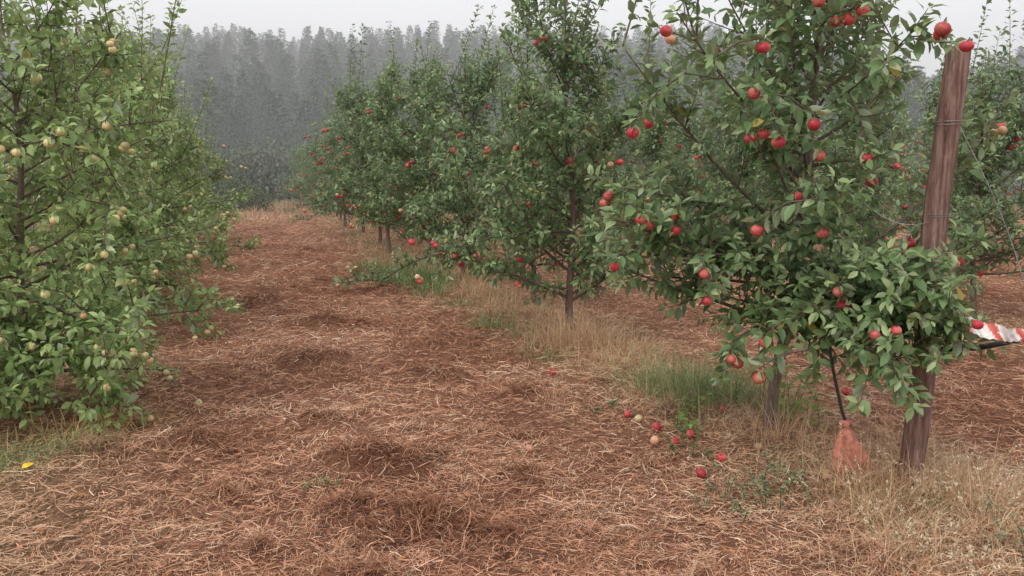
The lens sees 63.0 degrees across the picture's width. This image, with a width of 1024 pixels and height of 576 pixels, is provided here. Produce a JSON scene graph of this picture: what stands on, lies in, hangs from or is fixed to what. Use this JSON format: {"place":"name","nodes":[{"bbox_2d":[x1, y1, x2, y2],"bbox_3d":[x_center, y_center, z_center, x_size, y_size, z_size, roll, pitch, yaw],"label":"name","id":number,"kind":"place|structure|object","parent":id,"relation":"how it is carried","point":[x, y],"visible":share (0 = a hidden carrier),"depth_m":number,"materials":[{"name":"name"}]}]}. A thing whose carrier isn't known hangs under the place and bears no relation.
{"place":"outdoors","nodes":[
{"label":"outdoors","id":0,"kind":"place"},
{"bbox_2d":[0,73,1023,575],"bbox_3d":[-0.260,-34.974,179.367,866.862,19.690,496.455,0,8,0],"label":"ground","id":1,"kind":"structure","parent":0,"point":[256,421],"depth_m":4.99,"materials":[{"name":"brown soil"}]},
{"bbox_2d":[0,130,16,239],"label":"apple tree","id":2,"kind":"object","parent":1,"relation":"on","point":[6,176],"visible":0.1,"depth_m":17.03,"materials":[{"name":"green plant"}]},
{"bbox_2d":[0,95,33,220],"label":"apple tree","id":3,"kind":"object","parent":1,"relation":"on","point":[9,173],"visible":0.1,"depth_m":19.88,"materials":[{"name":"green plant"}]},
{"bbox_2d":[0,106,56,222],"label":"apple tree","id":4,"kind":"object","parent":1,"relation":"on","point":[32,198],"visible":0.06,"depth_m":22.79,"materials":[{"name":"green plant"}]},
{"bbox_2d":[0,0,228,432],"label":"apple tree","id":5,"kind":"object","parent":1,"relation":"on","point":[38,351],"visible":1,"depth_m":4.98,"materials":[{"name":"green plant"}]},
{"bbox_2d":[0,0,245,334],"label":"apple tree","id":6,"kind":"object","parent":1,"relation":"on","point":[134,193],"visible":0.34,"depth_m":7.34,"materials":[{"name":"green plant"}]},
{"bbox_2d":[0,2,254,309],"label":"apple tree","id":7,"kind":"object","parent":1,"relation":"on","point":[212,251],"visible":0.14,"depth_m":9.49,"materials":[{"name":"green plant"}]},
{"bbox_2d":[145,415,153,422],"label":"fallen apple","id":8,"kind":"object","parent":1,"relation":"on","point":[150,419],"visible":0.64,"depth_m":5.06,"materials":[{"name":"yellow food"}]},
{"bbox_2d":[77,5,251,269],"bbox_3d":[-5.247,-2.031,11.768,2.747,3.860,2.280,4,9,25],"label":"apple tree","id":9,"kind":"object","parent":1,"relation":"on","point":[198,180],"visible":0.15,"depth_m":11.90,"materials":[{"name":"green plant"}]},
{"bbox_2d":[79,37,261,251],"bbox_3d":[-6.091,-2.291,13.945,3.042,3.731,2.581,1,9,9],"label":"apple tree","id":10,"kind":"object","parent":1,"relation":"on","point":[189,181],"visible":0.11,"depth_m":14.44,"materials":[{"name":"green plant"}]},
{"bbox_2d":[141,84,226,233],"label":"apple tree","id":11,"kind":"object","parent":1,"relation":"on","point":[188,133],"visible":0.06,"depth_m":16.43,"materials":[{"name":"green plant"}]},
{"bbox_2d":[151,111,226,231],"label":"apple tree","id":12,"kind":"object","parent":1,"relation":"on","point":[204,172],"visible":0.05,"depth_m":18.85,"materials":[{"name":"green plant"}]},
{"bbox_2d":[168,107,213,218],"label":"apple tree","id":13,"kind":"object","parent":1,"relation":"on","point":[186,163],"visible":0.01,"depth_m":21.40,"materials":[{"name":"green plant"}]},
{"bbox_2d":[173,147,223,189],"bbox_3d":[-13.040,-4.583,33.737,2.711,2.871,2.952,0,8,0],"label":"shrub","id":14,"kind":"object","parent":1,"relation":"on","point":[205,170],"visible":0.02,"depth_m":33.56,"materials":[{"name":"green plant"}]},
{"bbox_2d":[195,399,202,406],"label":"fallen apple","id":15,"kind":"object","parent":1,"relation":"on","point":[198,401],"visible":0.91,"depth_m":5.46,"materials":[{"name":"yellow food"}]},
{"bbox_2d":[195,169,253,203],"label":"shrub","id":16,"kind":"object","parent":1,"relation":"on","point":[222,181],"visible":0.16,"depth_m":30.60,"materials":[{"name":"green plant"}]},
{"bbox_2d":[194,144,278,196],"bbox_3d":[-12.893,-5.276,38.743,4.665,2.711,4.950,-8,12,-44],"label":"shrub","id":17,"kind":"object","parent":1,"relation":"on","point":[234,152],"visible":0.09,"depth_m":38.69,"materials":[{"name":"green plant"}]},
{"bbox_2d":[203,155,270,197],"bbox_3d":[-12.046,-4.667,36.259,3.128,2.182,3.406,0,8,0],"label":"shrub","id":18,"kind":"object","parent":1,"relation":"on","point":[239,172],"visible":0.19,"depth_m":35.94,"materials":[{"name":"green plant"}]},
{"bbox_2d":[208,178,265,207],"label":"shrub","id":19,"kind":"object","parent":1,"relation":"on","point":[230,186],"visible":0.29,"depth_m":29.57,"materials":[{"name":"green plant"}]},
{"bbox_2d":[222,184,274,211],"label":"shrub","id":20,"kind":"object","parent":1,"relation":"on","point":[243,205],"visible":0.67,"depth_m":28.24,"materials":[{"name":"green plant"}]},
{"bbox_2d":[223,136,300,199],"bbox_3d":[-11.172,-5.197,37.252,4.395,3.111,4.037,-1,9,-7],"label":"shrub","id":21,"kind":"object","parent":1,"relation":"on","point":[273,180],"visible":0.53,"depth_m":36.81,"materials":[{"name":"green plant"}]},
{"bbox_2d":[264,144,310,187],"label":"shrub","id":22,"kind":"object","parent":1,"relation":"on","point":[284,161],"visible":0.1,"depth_m":50.17,"materials":[{"name":"green plant"}]},
{"bbox_2d":[275,134,312,206],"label":"apple tree","id":23,"kind":"object","parent":1,"relation":"on","point":[293,179],"visible":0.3,"depth_m":29.01,"materials":[{"name":"green plant"}]},
{"bbox_2d":[277,138,311,203],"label":"apple tree","id":24,"kind":"object","parent":1,"relation":"on","point":[294,165],"visible":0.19,"depth_m":31.62,"materials":[{"name":"green plant"}]},
{"bbox_2d":[278,135,326,212],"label":"apple tree","id":25,"kind":"object","parent":1,"relation":"on","point":[302,167],"visible":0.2,"depth_m":26.66,"materials":[{"name":"green plant"}]},
{"bbox_2d":[287,121,341,215],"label":"apple tree","id":26,"kind":"object","parent":1,"relation":"on","point":[312,181],"visible":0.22,"depth_m":24.08,"materials":[{"name":"green plant"}]},
{"bbox_2d":[284,148,356,199],"bbox_3d":[-8.234,-5.063,37.501,4.058,2.724,4.307,5,10,28],"label":"shrub","id":27,"kind":"object","parent":1,"relation":"on","point":[287,167],"visible":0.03,"depth_m":36.35,"materials":[{"name":"green plant"}]},
{"bbox_2d":[301,475,341,492],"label":"weed","id":28,"kind":"object","parent":1,"relation":"on","point":[309,485],"visible":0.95,"depth_m":4.19,"materials":[{"name":"green plant"}]},
{"bbox_2d":[287,113,355,221],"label":"apple tree","id":29,"kind":"object","parent":1,"relation":"on","point":[296,214],"visible":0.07,"depth_m":21.96,"materials":[{"name":"green plant"}]},
{"bbox_2d":[290,86,371,226],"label":"apple tree","id":30,"kind":"object","parent":1,"relation":"on","point":[332,142],"visible":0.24,"depth_m":19.70,"materials":[{"name":"green plant"}]},
{"bbox_2d":[296,49,415,243],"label":"apple tree","id":31,"kind":"object","parent":1,"relation":"on","point":[361,156],"visible":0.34,"depth_m":15.62,"materials":[{"name":"green plant"}]},
{"bbox_2d":[298,62,415,233],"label":"apple tree","id":32,"kind":"object","parent":1,"relation":"on","point":[325,200],"visible":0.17,"depth_m":17.76,"materials":[{"name":"green plant"}]},
{"bbox_2d":[310,23,436,253],"bbox_3d":[-2.185,-2.414,14.004,2.212,3.949,2.633,-4,9,-23],"label":"apple tree","id":33,"kind":"object","parent":1,"relation":"on","point":[381,102],"visible":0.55,"depth_m":14.01,"materials":[{"name":"green plant"}]},
{"bbox_2d":[346,21,504,264],"bbox_3d":[-1.371,-2.148,12.737,2.302,3.735,2.364,-2,9,-12],"label":"apple tree","id":34,"kind":"object","parent":1,"relation":"on","point":[393,148],"visible":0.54,"depth_m":12.47,"materials":[{"name":"green plant"}]},
{"bbox_2d":[331,4,563,289],"bbox_3d":[-0.453,-1.745,10.536,3.370,3.611,2.157,-6,10,-35],"label":"apple tree","id":35,"kind":"object","parent":1,"relation":"on","point":[449,148],"visible":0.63,"depth_m":10.53,"materials":[{"name":"green plant"}]},
{"bbox_2d":[417,115,484,209],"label":"apple tree","id":36,"kind":"object","parent":1,"relation":"on","point":[438,152],"visible":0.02,"depth_m":27.90,"materials":[{"name":"green plant"}]},
{"bbox_2d":[422,107,516,211],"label":"apple tree","id":37,"kind":"object","parent":1,"relation":"on","point":[474,150],"visible":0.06,"depth_m":23.95,"materials":[{"name":"green plant"}]},
{"bbox_2d":[450,114,546,219],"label":"apple tree","id":38,"kind":"object","parent":1,"relation":"on","point":[489,170],"visible":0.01,"depth_m":22.23,"materials":[{"name":"green plant"}]},
{"bbox_2d":[0,20,1023,170],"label":"forest","id":39,"kind":"object","parent":1,"relation":"on","point":[272,62],"visible":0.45,"depth_m":86.29,"materials":[{"name":"green plant"}]},
{"bbox_2d":[0,198,1023,575],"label":"dry grass","id":40,"kind":"structure","parent":1,"relation":"on","point":[960,464],"depth_m":4.32,"materials":[{"name":"beige plant"}]},
{"bbox_2d":[0,224,1023,560],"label":"green grass","id":41,"kind":"structure","parent":1,"relation":"on","point":[406,276],"depth_m":5.64,"materials":[{"name":"green plant"}]},
{"bbox_2d":[0,238,1023,575],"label":"fallen leaves","id":42,"kind":"object","parent":1,"relation":"on","point":[28,464],"visible":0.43,"depth_m":3.97,"materials":[{"name":"brown plant"}]},
{"bbox_2d":[433,1,624,305],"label":"apple tree","id":43,"kind":"object","parent":1,"relation":"on","point":[522,249],"visible":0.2,"depth_m":8.82,"materials":[{"name":"green plant"}]},
{"bbox_2d":[525,444,533,452],"bbox_3d":[0.101,0.921,4.789,0.052,0.053,0.054,0,8,0],"label":"fallen apple","id":44,"kind":"object","parent":1,"relation":"on","point":[529,448],"visible":0.98,"depth_m":4.77,"materials":[{"name":"orange plant"}]},
{"bbox_2d":[490,87,577,213],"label":"apple tree","id":45,"kind":"object","parent":1,"relation":"on","point":[519,169],"visible":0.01,"depth_m":19.96,"materials":[{"name":"green plant"}]},
{"bbox_2d":[548,369,555,375],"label":"fallen apple","id":46,"kind":"object","parent":1,"relation":"on","point":[550,371],"visible":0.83,"depth_m":6.25,"materials":[{"name":"red plant"}]},
{"bbox_2d":[408,0,721,337],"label":"apple tree","id":47,"kind":"object","parent":1,"relation":"on","point":[569,170],"visible":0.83,"depth_m":7.18,"materials":[{"name":"green plant"}]},
{"bbox_2d":[544,100,595,220],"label":"apple tree","id":48,"kind":"object","parent":1,"relation":"on","point":[577,177],"visible":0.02,"depth_m":18.11,"materials":[{"name":"green plant"}]},
{"bbox_2d":[548,71,650,213],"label":"apple tree","id":49,"kind":"object","parent":1,"relation":"on","point":[626,167],"visible":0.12,"depth_m":16.17,"materials":[{"name":"green plant"}]},
{"bbox_2d":[582,399,616,412],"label":"weed","id":50,"kind":"object","parent":1,"relation":"on","point":[610,402],"visible":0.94,"depth_m":5.43,"materials":[{"name":"green plant"}]},
{"bbox_2d":[606,103,646,186],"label":"apple tree","id":51,"kind":"object","parent":1,"relation":"on","point":[628,145],"visible":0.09,"depth_m":24.60,"materials":[{"name":"green plant"}]},
{"bbox_2d":[624,411,630,417],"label":"fallen apple","id":52,"kind":"object","parent":1,"relation":"on","point":[627,414],"visible":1,"depth_m":5.21,"materials":[{"name":"red food"}]},
{"bbox_2d":[612,132,658,178],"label":"apple tree","id":53,"kind":"object","parent":1,"relation":"on","point":[641,151],"visible":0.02,"depth_m":32.31,"materials":[{"name":"green plant"}]},
{"bbox_2d":[634,414,642,422],"bbox_3d":[0.779,0.806,5.156,0.054,0.052,0.051,0,8,0],"label":"fallen apple","id":54,"kind":"object","parent":1,"relation":"on","point":[638,418],"visible":0.98,"depth_m":5.14,"materials":[{"name":"yellow food"}]},
{"bbox_2d":[649,436,658,445],"bbox_3d":[0.814,0.876,4.803,0.066,0.058,0.056,0,8,0],"label":"fallen apple","id":55,"kind":"object","parent":1,"relation":"on","point":[654,440],"visible":1,"depth_m":4.78,"materials":[{"name":"food"}]},
{"bbox_2d":[652,423,660,431],"bbox_3d":[0.858,0.830,4.973,0.054,0.058,0.058,0,8,0],"label":"fallen apple","id":56,"kind":"object","parent":1,"relation":"on","point":[656,426],"visible":0.95,"depth_m":4.96,"materials":[{"name":"red plant"}]},
{"bbox_2d":[602,41,736,219],"bbox_3d":[2.496,-2.289,14.033,2.032,3.627,2.418,-4,10,-27],"label":"apple tree","id":57,"kind":"object","parent":1,"relation":"on","point":[656,145],"visible":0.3,"depth_m":14.07,"materials":[{"name":"green plant"}]},
{"bbox_2d":[631,95,708,206],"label":"apple tree","id":58,"kind":"object","parent":1,"relation":"on","point":[681,136],"visible":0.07,"depth_m":22.40,"materials":[{"name":"green plant"}]},
{"bbox_2d":[670,437,679,445],"bbox_3d":[0.921,0.868,4.730,0.055,0.050,0.050,0,8,0],"label":"fallen apple","id":59,"kind":"object","parent":1,"relation":"on","point":[676,440],"visible":0.69,"depth_m":4.71,"materials":[{"name":"red food"}]},
{"bbox_2d":[664,417,713,458],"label":"weed","id":60,"kind":"object","parent":1,"relation":"on","point":[683,438],"visible":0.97,"depth_m":4.66,"materials":[{"name":"green plant"}]},
{"bbox_2d":[668,392,712,432],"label":"weed","id":61,"kind":"object","parent":1,"relation":"on","point":[690,423],"visible":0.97,"depth_m":5.05,"materials":[{"name":"green plant"}]},
{"bbox_2d":[686,429,694,437],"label":"fallen apple","id":62,"kind":"object","parent":1,"relation":"on","point":[690,432],"visible":0.94,"depth_m":4.76,"materials":[{"name":"red food"}]},
{"bbox_2d":[696,468,706,477],"bbox_3d":[0.971,0.950,4.290,0.051,0.052,0.056,0,8,0],"label":"fallen apple","id":63,"kind":"object","parent":1,"relation":"on","point":[700,472],"visible":0.98,"depth_m":4.27,"materials":[{"name":"red food"}]},
{"bbox_2d":[669,100,749,216],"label":"apple tree","id":64,"kind":"object","parent":1,"relation":"on","point":[716,140],"visible":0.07,"depth_m":20.18,"materials":[{"name":"green plant"}]},
{"bbox_2d":[717,453,726,461],"bbox_3d":[1.119,0.902,4.461,0.049,0.052,0.051,0,8,0],"label":"fallen apple","id":65,"kind":"object","parent":1,"relation":"on","point":[720,458],"visible":0.99,"depth_m":4.45,"materials":[{"name":"red food"}]},
{"bbox_2d":[718,404,726,411],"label":"fallen apple","id":66,"kind":"object","parent":1,"relation":"on","point":[722,408],"visible":0.94,"depth_m":5.15,"materials":[{"name":"red food"}]},
{"bbox_2d":[690,482,760,522],"bbox_3d":[0.979,0.997,3.863,0.306,0.134,0.330,4,9,26],"label":"weed","id":67,"kind":"object","parent":1,"relation":"on","point":[731,499],"visible":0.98,"depth_m":3.89,"materials":[{"name":"green plant"}]},
{"bbox_2d":[690,130,760,197],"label":"apple tree","id":68,"kind":"object","parent":1,"relation":"on","point":[723,164],"visible":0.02,"depth_m":26.72,"materials":[{"name":"green plant"}]},
{"bbox_2d":[641,34,847,261],"bbox_3d":[3.266,-1.894,11.990,3.260,3.493,2.086,3,9,20],"label":"apple tree","id":69,"kind":"object","parent":1,"relation":"on","point":[747,165],"visible":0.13,"depth_m":12.09,"materials":[{"name":"green plant"}]},
{"bbox_2d":[754,442,762,450],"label":"fallen apple","id":70,"kind":"object","parent":1,"relation":"on","point":[756,445],"visible":0.91,"depth_m":4.56,"materials":[{"name":"beige food"}]},
{"bbox_2d":[720,93,824,235],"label":"apple tree","id":71,"kind":"object","parent":1,"relation":"on","point":[799,150],"visible":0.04,"depth_m":18.07,"materials":[{"name":"green plant"}]},
{"bbox_2d":[701,444,853,514],"bbox_3d":[1.273,0.930,4.042,0.663,0.209,0.598,-4,10,-28],"label":"weed","id":72,"kind":"object","parent":1,"relation":"on","point":[792,478],"visible":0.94,"depth_m":4.02,"materials":[{"name":"green plant"}]},
{"bbox_2d":[755,356,832,434],"bbox_3d":[1.772,0.644,5.105,0.419,0.384,0.598,-4,10,-28],"label":"weed","id":73,"kind":"object","parent":1,"relation":"on","point":[798,401],"visible":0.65,"depth_m":5.04,"materials":[{"name":"green plant"}]},
{"bbox_2d":[584,0,1020,430],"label":"apple tree","id":74,"kind":"object","parent":1,"relation":"on","point":[864,306],"visible":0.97,"depth_m":4.23,"materials":[{"name":"green plant"}]},
{"bbox_2d":[821,470,829,479],"bbox_3d":[1.550,0.925,4.132,0.043,0.048,0.045,0,8,0],"label":"fallen apple","id":75,"kind":"object","parent":1,"relation":"on","point":[827,475],"visible":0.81,"depth_m":4.12,"materials":[{"name":"beige food"}]},
{"bbox_2d":[841,387,849,394],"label":"fallen apple","id":76,"kind":"object","parent":1,"relation":"on","point":[845,390],"visible":1,"depth_m":5.75,"materials":[{"name":"red food"}]},
{"bbox_2d":[826,322,876,481],"bbox_3d":[1.690,0.577,4.158,0.284,0.819,0.136,3,9,19],"label":"broom","id":77,"kind":"object","parent":1,"relation":"on","point":[852,445],"visible":0.71,"depth_m":4.14,"materials":[{"name":"brown wicker"}]},
{"bbox_2d":[727,40,985,297],"bbox_3d":[4.280,-1.553,10.530,2.979,3.192,1.907,3,9,16],"label":"apple tree","id":78,"kind":"object","parent":1,"relation":"on","point":[878,202],"visible":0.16,"depth_m":10.19,"materials":[{"name":"green plant"}]},
{"bbox_2d":[840,127,915,204],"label":"apple tree","id":79,"kind":"object","parent":1,"relation":"on","point":[881,152],"visible":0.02,"depth_m":21.56,"materials":[{"name":"green plant"}]},
{"bbox_2d":[818,79,953,243],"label":"apple tree","id":80,"kind":"object","parent":1,"relation":"on","point":[888,140],"visible":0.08,"depth_m":15.52,"materials":[{"name":"green plant"}]},
{"bbox_2d":[901,155,925,186],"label":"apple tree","id":81,"kind":"object","parent":1,"relation":"on","point":[915,163],"visible":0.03,"depth_m":50.94,"materials":[{"name":"green plant"}]},
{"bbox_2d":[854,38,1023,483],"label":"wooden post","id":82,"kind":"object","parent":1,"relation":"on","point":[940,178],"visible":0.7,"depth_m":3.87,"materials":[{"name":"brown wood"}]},
{"bbox_2d":[880,0,1023,315],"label":"apple tree","id":83,"kind":"object","parent":1,"relation":"on","point":[979,188],"visible":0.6,"depth_m":8.20,"materials":[{"name":"green plant"}]},
{"bbox_2d":[884,47,1023,257],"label":"apple tree","id":84,"kind":"object","parent":1,"relation":"on","point":[911,191],"visible":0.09,"depth_m":13.40,"materials":[{"name":"green plant"}]},
{"bbox_2d":[903,95,1014,216],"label":"apple tree","id":85,"kind":"object","parent":1,"relation":"on","point":[929,150],"visible":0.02,"depth_m":19.02,"materials":[{"name":"green plant"}]},
{"bbox_2d":[980,493,1023,552],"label":"weed","id":86,"kind":"object","parent":1,"relation":"on","point":[994,520],"visible":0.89,"depth_m":3.39,"materials":[{"name":"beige plant"}]},
{"bbox_2d":[991,153,1023,193],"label":"shrub","id":87,"kind":"object","parent":1,"relation":"on","point":[1007,175],"visible":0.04,"depth_m":43.12,"materials":[{"name":"green plant"}]},
{"bbox_2d":[995,161,1023,193],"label":"shrub","id":88,"kind":"object","parent":1,"relation":"on","point":[1017,184],"visible":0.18,"depth_m":41.92,"materials":[{"name":"green plant"}]},
{"bbox_2d":[2,0,1023,81],"label":"sky","id":89,"kind":"structure","parent":0,"point":[292,16],"materials":[{"name":"white"}]},
{"bbox_2d":[939,341,1023,350],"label":"black strut","id":90,"kind":"object","parent":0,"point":[992,345],"visible":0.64,"depth_m":3.80,"materials":[{"name":"plastic"}]},
{"bbox_2d":[955,317,1023,343],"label":"barrier tape","id":91,"kind":"object","parent":90,"relation":"attached to","point":[996,332],"visible":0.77,"depth_m":3.69,"materials":[{"name":"plastic"}]}
]}

